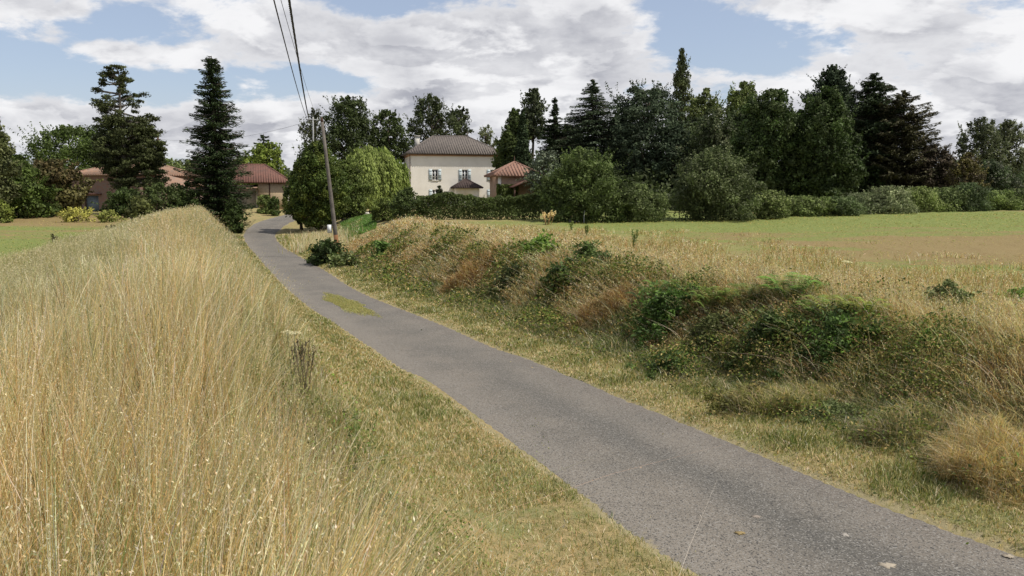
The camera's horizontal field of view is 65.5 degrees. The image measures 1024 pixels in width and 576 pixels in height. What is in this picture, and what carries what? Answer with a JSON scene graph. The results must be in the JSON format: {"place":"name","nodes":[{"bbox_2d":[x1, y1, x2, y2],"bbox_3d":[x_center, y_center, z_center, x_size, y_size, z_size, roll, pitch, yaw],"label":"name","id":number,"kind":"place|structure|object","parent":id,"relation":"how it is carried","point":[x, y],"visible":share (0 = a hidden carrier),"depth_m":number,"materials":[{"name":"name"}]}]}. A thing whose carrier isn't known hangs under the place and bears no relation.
{"place":"outdoors","nodes":[
{"label":"outdoors","id":0,"kind":"place"},
{"bbox_2d":[34,272,509,575],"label":"rough grass","id":1,"kind":"structure","parent":0,"point":[324,428],"depth_m":7.24,"materials":[{"name":"beige plant"}]},
{"bbox_2d":[0,194,1023,575],"bbox_3d":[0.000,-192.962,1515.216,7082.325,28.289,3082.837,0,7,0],"label":"ground","id":2,"kind":"structure","parent":0,"point":[1006,244],"depth_m":13.59,"materials":[{"name":"plant"}]},
{"bbox_2d":[0,121,25,209],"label":"tree","id":3,"kind":"object","parent":2,"relation":"on","point":[10,169],"visible":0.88,"depth_m":61.36,"materials":[{"name":"green plant"}]},
{"bbox_2d":[4,154,61,218],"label":"hedgerow shrub","id":4,"kind":"object","parent":2,"relation":"on","point":[26,202],"visible":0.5,"depth_m":65.19,"materials":[{"name":"green plant"}]},
{"bbox_2d":[9,121,99,186],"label":"walnut tree","id":5,"kind":"object","parent":2,"relation":"on","point":[63,135],"visible":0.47,"depth_m":95.72,"materials":[{"name":"green plant"}]},
{"bbox_2d":[27,158,103,215],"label":"hedgerow shrub","id":6,"kind":"object","parent":2,"relation":"on","point":[67,195],"visible":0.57,"depth_m":68.88,"materials":[{"name":"green plant"}]},
{"bbox_2d":[54,206,95,221],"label":"shrub","id":7,"kind":"object","parent":2,"relation":"on","point":[71,215],"visible":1,"depth_m":59.50,"materials":[{"name":"yellow plant"}]},
{"bbox_2d":[91,186,142,215],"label":"garden shrub","id":8,"kind":"object","parent":2,"relation":"on","point":[118,202],"visible":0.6,"depth_m":68.52,"materials":[{"name":"green plant"}]},
{"bbox_2d":[87,64,171,189],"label":"pine tree","id":9,"kind":"object","parent":2,"relation":"on","point":[117,147],"visible":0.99,"depth_m":71.75,"materials":[{"name":"green plant"}]},
{"bbox_2d":[71,165,197,210],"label":"brick barn","id":10,"kind":"structure","parent":2,"relation":"on","point":[99,194],"depth_m":84.23,"materials":[{"name":"paint"}]},
{"bbox_2d":[123,195,155,217],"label":"garden shrub","id":11,"kind":"object","parent":2,"relation":"on","point":[138,207],"visible":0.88,"depth_m":65.16,"materials":[{"name":"green plant"}]},
{"bbox_2d":[121,182,184,212],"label":"garden shrub","id":12,"kind":"object","parent":2,"relation":"on","point":[153,193],"visible":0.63,"depth_m":67.80,"materials":[{"name":"green plant"}]},
{"bbox_2d":[0,204,358,425],"bbox_3d":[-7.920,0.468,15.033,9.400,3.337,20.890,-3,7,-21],"label":"dry grass","id":13,"kind":"structure","parent":2,"relation":"on","point":[204,253],"depth_m":10.99,"materials":[{"name":"beige plant"}]},
{"bbox_2d":[164,181,207,208],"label":"garden shrub","id":14,"kind":"object","parent":2,"relation":"on","point":[186,199],"visible":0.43,"depth_m":68.81,"materials":[{"name":"green plant"}]},
{"bbox_2d":[0,216,382,575],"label":"undergrowth","id":15,"kind":"object","parent":2,"relation":"on","point":[149,354],"visible":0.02,"depth_m":9.46,"materials":[{"name":"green plant"}]},
{"bbox_2d":[173,56,255,225],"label":"spruce tree","id":16,"kind":"object","parent":2,"relation":"on","point":[215,169],"visible":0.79,"depth_m":70.27,"materials":[{"name":"green plant"}]},
{"bbox_2d":[219,197,247,232],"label":"garden shrub","id":17,"kind":"object","parent":2,"relation":"on","point":[232,212],"visible":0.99,"depth_m":68.38,"materials":[{"name":"green plant"}]},
{"bbox_2d":[0,263,481,573],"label":"fallen stalks","id":18,"kind":"object","parent":2,"relation":"on","point":[109,391],"visible":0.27,"depth_m":5.16,"materials":[{"name":"beige plant"}]},
{"bbox_2d":[0,246,516,575],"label":"tall oat stems","id":19,"kind":"object","parent":2,"relation":"on","point":[115,436],"visible":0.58,"depth_m":3.66,"materials":[{"name":"beige plant"}]},
{"bbox_2d":[232,164,288,208],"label":"stone barn","id":20,"kind":"structure","parent":2,"relation":"on","point":[264,179],"depth_m":101.96,"materials":[{"name":"brown stone"}]},
{"bbox_2d":[241,141,288,188],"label":"lime tree","id":21,"kind":"object","parent":2,"relation":"on","point":[261,153],"visible":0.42,"depth_m":119.28,"materials":[{"name":"green plant"}]},
{"bbox_2d":[0,215,550,575],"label":"grass weeds","id":22,"kind":"object","parent":2,"relation":"on","point":[426,527],"depth_m":5.98,"materials":[{"name":"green plant"}]},
{"bbox_2d":[294,107,334,165],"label":"ash tree","id":23,"kind":"object","parent":2,"relation":"on","point":[305,131],"visible":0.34,"depth_m":115.26,"materials":[{"name":"green plant"}]},
{"bbox_2d":[278,223,362,253],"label":"dry grass","id":24,"kind":"structure","parent":2,"relation":"on","point":[305,240],"depth_m":55.90,"materials":[{"name":"beige plant"}]},
{"bbox_2d":[282,141,361,230],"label":"yew bush","id":25,"kind":"object","parent":2,"relation":"on","point":[309,184],"visible":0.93,"depth_m":68.29,"materials":[{"name":"green plant"}]},
{"bbox_2d":[301,237,348,265],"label":"ivy clump","id":26,"kind":"object","parent":2,"relation":"on","point":[322,249],"visible":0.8,"depth_m":42.49,"materials":[{"name":"green plant"}]},
{"bbox_2d":[321,117,338,244],"bbox_3d":[-10.617,-5.728,46.650,0.979,8.395,0.274,0,7,0],"label":"utility pole","id":27,"kind":"object","parent":2,"relation":"on","point":[334,226],"visible":0.76,"depth_m":46.58,"materials":[{"name":"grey wood"}]},
{"bbox_2d":[183,309,484,571],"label":"verge weeds","id":28,"kind":"object","parent":2,"relation":"on","point":[363,442],"visible":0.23,"depth_m":7.87,"materials":[{"name":"green plant"}]},
{"bbox_2d":[316,95,379,162],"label":"poplar tree","id":29,"kind":"object","parent":2,"relation":"on","point":[354,136],"visible":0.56,"depth_m":116.47,"materials":[{"name":"green plant"}]},
{"bbox_2d":[334,159,376,219],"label":"yew bush","id":30,"kind":"object","parent":2,"relation":"on","point":[357,197],"visible":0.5,"depth_m":72.78,"materials":[{"name":"green plant"}]},
{"bbox_2d":[340,213,376,236],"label":"lawn","id":31,"kind":"structure","parent":2,"relation":"on","point":[368,223],"depth_m":63.49,"materials":[{"name":"green plant"}]},
{"bbox_2d":[345,144,412,211],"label":"willow tree","id":32,"kind":"object","parent":2,"relation":"on","point":[385,171],"visible":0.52,"depth_m":81.13,"materials":[{"name":"green plant"}]},
{"bbox_2d":[369,197,396,220],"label":"garden shrub","id":33,"kind":"object","parent":2,"relation":"on","point":[380,211],"visible":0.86,"depth_m":61.15,"materials":[{"name":"green plant"}]},
{"bbox_2d":[367,109,412,168],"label":"poplar tree","id":34,"kind":"object","parent":2,"relation":"on","point":[386,140],"visible":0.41,"depth_m":119.05,"materials":[{"name":"green plant"}]},
{"bbox_2d":[388,187,425,219],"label":"garden shrub","id":35,"kind":"object","parent":2,"relation":"on","point":[404,202],"visible":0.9,"depth_m":59.10,"materials":[{"name":"green plant"}]},
{"bbox_2d":[396,92,469,150],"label":"poplar tree","id":36,"kind":"object","parent":2,"relation":"on","point":[436,114],"visible":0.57,"depth_m":130.33,"materials":[{"name":"green plant"}]},
{"bbox_2d":[400,133,498,205],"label":"farmhouse","id":37,"kind":"object","parent":2,"relation":"on","point":[457,164],"visible":0.82,"depth_m":112.66,"materials":[{"name":"beige paint"}]},
{"bbox_2d":[431,240,505,296],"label":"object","id":38,"kind":"object","parent":2,"relation":"on","point":[471,268],"visible":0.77,"depth_m":28.77,"materials":[{"name":"plant"}]},
{"bbox_2d":[233,235,705,575],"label":"verge grass","id":39,"kind":"structure","parent":2,"relation":"on","point":[390,401],"depth_m":10.50,"materials":[{"name":"plant"}]},
{"bbox_2d":[415,191,540,219],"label":"hedge","id":40,"kind":"object","parent":2,"relation":"on","point":[502,206],"visible":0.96,"depth_m":59.89,"materials":[{"name":"green plant"}]},
{"bbox_2d":[484,156,540,209],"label":"pavilion","id":41,"kind":"structure","parent":2,"relation":"on","point":[504,182],"depth_m":87.63,"materials":[{"name":"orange paint"}]},
{"bbox_2d":[490,261,534,295],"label":"bank shrub","id":42,"kind":"object","parent":2,"relation":"on","point":[516,267],"visible":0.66,"depth_m":26.39,"materials":[{"name":"green plant"}]},
{"bbox_2d":[495,107,535,165],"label":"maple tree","id":43,"kind":"object","parent":2,"relation":"on","point":[509,142],"visible":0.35,"depth_m":95.56,"materials":[{"name":"green plant"}]},
{"bbox_2d":[510,109,537,170],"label":"cypress tree","id":44,"kind":"object","parent":2,"relation":"on","point":[521,154],"visible":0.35,"depth_m":90.18,"materials":[{"name":"green plant"}]},
{"bbox_2d":[519,88,550,158],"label":"umbrella pine","id":45,"kind":"object","parent":2,"relation":"on","point":[534,113],"visible":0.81,"depth_m":107.38,"materials":[{"name":"green plant"}]},
{"bbox_2d":[509,228,564,261],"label":"bank shrub","id":46,"kind":"object","parent":2,"relation":"on","point":[544,241],"visible":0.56,"depth_m":27.77,"materials":[{"name":"green plant"}]},
{"bbox_2d":[516,150,562,192],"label":"blue cedar","id":47,"kind":"object","parent":2,"relation":"on","point":[542,159],"visible":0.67,"depth_m":82.61,"materials":[{"name":"green plant"}]},
{"bbox_2d":[534,97,572,169],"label":"fir tree","id":48,"kind":"object","parent":2,"relation":"on","point":[552,134],"visible":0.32,"depth_m":97.89,"materials":[{"name":"green plant"}]},
{"bbox_2d":[536,261,577,304],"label":"bank shrub","id":49,"kind":"object","parent":2,"relation":"on","point":[555,268],"visible":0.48,"depth_m":23.98,"materials":[{"name":"green plant"}]},
{"bbox_2d":[525,146,640,222],"bbox_3d":[5.178,-7.384,57.230,8.448,5.627,8.010,0,7,0],"label":"field bush","id":50,"kind":"object","parent":2,"relation":"on","point":[570,187],"visible":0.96,"depth_m":56.10,"materials":[{"name":"green plant"}]},
{"bbox_2d":[560,236,616,272],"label":"bank shrub","id":51,"kind":"object","parent":2,"relation":"on","point":[586,249],"visible":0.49,"depth_m":24.42,"materials":[{"name":"green plant"}]},
{"bbox_2d":[551,79,635,204],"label":"cedar tree","id":52,"kind":"object","parent":2,"relation":"on","point":[590,128],"visible":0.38,"depth_m":97.25,"materials":[{"name":"green plant"}]},
{"bbox_2d":[557,280,646,337],"bbox_3d":[2.252,0.571,21.081,2.874,1.645,1.855,0,7,0],"label":"clump","id":53,"kind":"object","parent":2,"relation":"on","point":[584,312],"visible":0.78,"depth_m":21.05,"materials":[{"name":"brown plant"}]},
{"bbox_2d":[608,183,674,221],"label":"field bush","id":54,"kind":"object","parent":2,"relation":"on","point":[650,207],"visible":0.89,"depth_m":56.62,"materials":[{"name":"green plant"}]},
{"bbox_2d":[600,78,698,187],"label":"cedar tree","id":55,"kind":"object","parent":2,"relation":"on","point":[631,112],"visible":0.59,"depth_m":93.54,"materials":[{"name":"green plant"}]},
{"bbox_2d":[611,279,701,348],"bbox_3d":[3.457,0.665,18.828,1.950,1.722,2.467,0,7,0],"label":"bank shrub","id":56,"kind":"object","parent":2,"relation":"on","point":[657,303],"visible":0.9,"depth_m":18.52,"materials":[{"name":"green plant"}]},
{"bbox_2d":[628,124,701,208],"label":"cedar tree","id":57,"kind":"object","parent":2,"relation":"on","point":[674,139],"visible":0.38,"depth_m":91.24,"materials":[{"name":"green plant"}]},
{"bbox_2d":[315,219,1023,543],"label":"bank brambles","id":58,"kind":"object","parent":2,"relation":"on","point":[547,314],"visible":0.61,"depth_m":16.25,"materials":[{"name":"green plant"}]},
{"bbox_2d":[625,347,721,379],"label":"bank shrub","id":59,"kind":"object","parent":2,"relation":"on","point":[670,363],"visible":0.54,"depth_m":16.24,"materials":[{"name":"green plant"}]},
{"bbox_2d":[667,47,696,125],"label":"lombardy poplar","id":60,"kind":"object","parent":2,"relation":"on","point":[682,84],"visible":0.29,"depth_m":145.90,"materials":[{"name":"green plant"}]},
{"bbox_2d":[341,230,1023,437],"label":"bank grass","id":61,"kind":"structure","parent":2,"relation":"on","point":[362,241],"depth_m":16.81,"materials":[{"name":"green plant"}]},
{"bbox_2d":[680,87,726,140],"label":"willow bank tree","id":62,"kind":"object","parent":2,"relation":"on","point":[702,104],"visible":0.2,"depth_m":126.42,"materials":[{"name":"green plant"}]},
{"bbox_2d":[668,106,742,176],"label":"magnolia tree","id":63,"kind":"object","parent":2,"relation":"on","point":[723,135],"visible":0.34,"depth_m":89.49,"materials":[{"name":"green plant"}]},
{"bbox_2d":[667,306,751,358],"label":"bank shrub","id":64,"kind":"object","parent":2,"relation":"on","point":[711,320],"visible":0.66,"depth_m":16.71,"materials":[{"name":"green plant"}]},
{"bbox_2d":[404,228,1023,436],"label":"arching stalks","id":65,"kind":"object","parent":2,"relation":"on","point":[1003,332],"visible":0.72,"depth_m":14.71,"materials":[{"name":"beige plant"}]},
{"bbox_2d":[689,284,741,314],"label":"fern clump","id":66,"kind":"object","parent":2,"relation":"on","point":[709,301],"visible":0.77,"depth_m":18.10,"materials":[{"name":"green plant"}]},
{"bbox_2d":[662,146,780,221],"bbox_3d":[14.838,-7.734,59.372,8.683,5.596,9.228,-5,9,-38],"label":"field bush","id":67,"kind":"object","parent":2,"relation":"on","point":[694,199],"visible":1,"depth_m":57.79,"materials":[{"name":"green plant"}]},
{"bbox_2d":[713,80,760,128],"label":"willow bank tree","id":68,"kind":"object","parent":2,"relation":"on","point":[736,99],"visible":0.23,"depth_m":122.15,"materials":[{"name":"green plant"}]},
{"bbox_2d":[464,212,1023,287],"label":"field seedlings","id":69,"kind":"object","parent":2,"relation":"on","point":[829,217],"visible":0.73,"depth_m":46.68,"materials":[{"name":"beige plant"}]},
{"bbox_2d":[538,160,959,210],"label":"wood undergrowth","id":70,"kind":"object","parent":2,"relation":"on","point":[636,177],"visible":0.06,"depth_m":86.95,"materials":[{"name":"green plant"}]},
{"bbox_2d":[690,380,822,414],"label":"bank shrub","id":71,"kind":"object","parent":2,"relation":"on","point":[715,405],"visible":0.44,"depth_m":13.26,"materials":[{"name":"green plant"}]},
{"bbox_2d":[706,302,824,371],"bbox_3d":[5.048,0.963,15.700,1.836,1.403,2.594,-6,9,-43],"label":"bank shrub","id":72,"kind":"object","parent":2,"relation":"on","point":[768,316],"visible":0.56,"depth_m":15.46,"materials":[{"name":"green plant"}]},
{"bbox_2d":[727,88,815,203],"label":"chestnut tree","id":73,"kind":"object","parent":2,"relation":"on","point":[772,130],"visible":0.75,"depth_m":81.16,"materials":[{"name":"green plant"}]},
{"bbox_2d":[745,190,799,219],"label":"hedge shrub","id":74,"kind":"object","parent":2,"relation":"on","point":[776,205],"visible":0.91,"depth_m":60.71,"materials":[{"name":"green plant"}]},
{"bbox_2d":[713,374,845,417],"bbox_3d":[4.311,1.754,13.120,2.643,0.749,1.724,-3,8,-24],"label":"clump","id":75,"kind":"object","parent":2,"relation":"on","point":[791,397],"visible":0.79,"depth_m":12.92,"materials":[{"name":"green plant"}]},
{"bbox_2d":[756,272,825,304],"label":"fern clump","id":76,"kind":"object","parent":2,"relation":"on","point":[777,282],"visible":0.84,"depth_m":16.88,"materials":[{"name":"green plant"}]},
{"bbox_2d":[788,195,838,216],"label":"hedge shrub","id":77,"kind":"object","parent":2,"relation":"on","point":[810,206],"visible":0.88,"depth_m":64.17,"materials":[{"name":"green plant"}]},
{"bbox_2d":[779,85,870,197],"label":"chestnut tree","id":78,"kind":"object","parent":2,"relation":"on","point":[825,113],"visible":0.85,"depth_m":79.06,"materials":[{"name":"green plant"}]},
{"bbox_2d":[766,301,885,381],"bbox_3d":[5.655,0.978,14.434,2.183,1.494,2.131,0,7,0],"label":"bank shrub","id":79,"kind":"object","parent":2,"relation":"on","point":[835,330],"visible":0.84,"depth_m":14.13,"materials":[{"name":"green plant"}]},
{"bbox_2d":[793,64,858,136],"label":"black pine","id":80,"kind":"object","parent":2,"relation":"on","point":[833,75],"visible":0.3,"depth_m":92.77,"materials":[{"name":"green plant"}]},
{"bbox_2d":[796,395,870,423],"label":"bank shrub","id":81,"kind":"object","parent":2,"relation":"on","point":[841,407],"visible":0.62,"depth_m":12.47,"materials":[{"name":"green plant"}]},
{"bbox_2d":[821,195,870,215],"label":"hedge shrub","id":82,"kind":"object","parent":2,"relation":"on","point":[846,205],"visible":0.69,"depth_m":64.95,"materials":[{"name":"green plant"}]},
{"bbox_2d":[802,295,894,320],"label":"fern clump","id":83,"kind":"object","parent":2,"relation":"on","point":[844,305],"visible":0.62,"depth_m":14.96,"materials":[{"name":"green plant"}]},
{"bbox_2d":[840,192,896,213],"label":"hedge shrub","id":84,"kind":"object","parent":2,"relation":"on","point":[864,196],"visible":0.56,"depth_m":68.01,"materials":[{"name":"green plant"}]},
{"bbox_2d":[837,72,908,194],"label":"fir tree","id":85,"kind":"object","parent":2,"relation":"on","point":[867,109],"visible":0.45,"depth_m":85.19,"materials":[{"name":"green plant"}]},
{"bbox_2d":[863,185,919,213],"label":"hedge shrub","id":86,"kind":"object","parent":2,"relation":"on","point":[892,192],"visible":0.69,"depth_m":68.22,"materials":[{"name":"green plant"}]},
{"bbox_2d":[840,394,958,451],"bbox_3d":[5.474,1.852,11.236,2.361,0.797,1.636,-4,8,-28],"label":"clump","id":87,"kind":"object","parent":2,"relation":"on","point":[881,425],"visible":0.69,"depth_m":11.12,"materials":[{"name":"green plant"}]},
{"bbox_2d":[859,90,952,203],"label":"larch tree","id":88,"kind":"object","parent":2,"relation":"on","point":[916,139],"visible":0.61,"depth_m":83.54,"materials":[{"name":"green plant"}]},
{"bbox_2d":[895,186,960,211],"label":"hedge shrub","id":89,"kind":"object","parent":2,"relation":"on","point":[924,198],"visible":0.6,"depth_m":71.52,"materials":[{"name":"green plant"}]},
{"bbox_2d":[902,144,960,188],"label":"plum tree","id":90,"kind":"object","parent":2,"relation":"on","point":[944,159],"visible":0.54,"depth_m":82.17,"materials":[{"name":"green plant"}]},
{"bbox_2d":[931,187,972,211],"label":"hedge shrub","id":91,"kind":"object","parent":2,"relation":"on","point":[951,191],"visible":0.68,"depth_m":72.47,"materials":[{"name":"green plant"}]},
{"bbox_2d":[920,279,995,315],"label":"bank shrub","id":92,"kind":"object","parent":2,"relation":"on","point":[951,284],"visible":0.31,"depth_m":15.69,"materials":[{"name":"green plant"}]},
{"bbox_2d":[901,399,1023,510],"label":"clump","id":93,"kind":"object","parent":2,"relation":"on","point":[971,453],"visible":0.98,"depth_m":9.46,"materials":[{"name":"beige plant"}]},
{"bbox_2d":[939,152,993,204],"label":"smoke bush","id":94,"kind":"object","parent":2,"relation":"on","point":[967,168],"visible":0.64,"depth_m":78.49,"materials":[{"name":"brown plant"}]},
{"bbox_2d":[948,182,1004,211],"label":"hedge shrub","id":95,"kind":"object","parent":2,"relation":"on","point":[976,198],"visible":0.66,"depth_m":72.42,"materials":[{"name":"green plant"}]},
{"bbox_2d":[955,117,1013,186],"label":"olive ash","id":96,"kind":"object","parent":2,"relation":"on","point":[981,139],"visible":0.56,"depth_m":93.88,"materials":[{"name":"green plant"}]},
{"bbox_2d":[974,159,1023,200],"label":"bramble shrub","id":97,"kind":"object","parent":2,"relation":"on","point":[999,173],"visible":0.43,"depth_m":82.06,"materials":[{"name":"green plant"}]},
{"bbox_2d":[980,189,1023,210],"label":"hedge shrub","id":98,"kind":"object","parent":2,"relation":"on","point":[1006,200],"visible":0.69,"depth_m":75.44,"materials":[{"name":"green plant"}]},
{"bbox_2d":[989,119,1023,188],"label":"olive ash","id":99,"kind":"object","parent":2,"relation":"on","point":[1016,162],"visible":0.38,"depth_m":96.47,"materials":[{"name":"green plant"}]},
{"bbox_2d":[0,0,1023,170],"label":"sky","id":100,"kind":"structure","parent":0,"point":[964,57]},
{"bbox_2d":[244,214,1023,575],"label":"road","id":101,"kind":"structure","parent":0,"point":[584,432],"depth_m":10.31,"materials":[{"name":"grey asphalt"}]},
{"bbox_2d":[322,292,381,318],"bbox_3d":[-5.825,0.524,27.946,1.134,0.049,7.682,-3,8,-25],"label":"moss patch","id":102,"kind":"object","parent":101,"relation":"on","point":[343,303],"visible":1,"depth_m":27.56,"materials":[{"name":"green plant"}]},
{"bbox_2d":[275,218,1023,553],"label":"verge grass","id":103,"kind":"structure","parent":0,"point":[915,474],"depth_m":12.44,"materials":[{"name":"plant"}]},
{"bbox_2d":[348,238,1023,493],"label":"grass","id":104,"kind":"structure","parent":0,"point":[608,344],"depth_m":15.53,"materials":[{"name":"green plant"}]},
{"bbox_2d":[367,214,1023,349],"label":"bank grass","id":105,"kind":"structure","parent":0,"point":[913,299],"depth_m":17.76,"materials":[{"name":"beige plant"}]},
{"bbox_2d":[471,222,1023,316],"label":"sparse grass","id":106,"kind":"structure","parent":0,"point":[1007,278],"depth_m":25.89,"materials":[{"name":"beige plant"}]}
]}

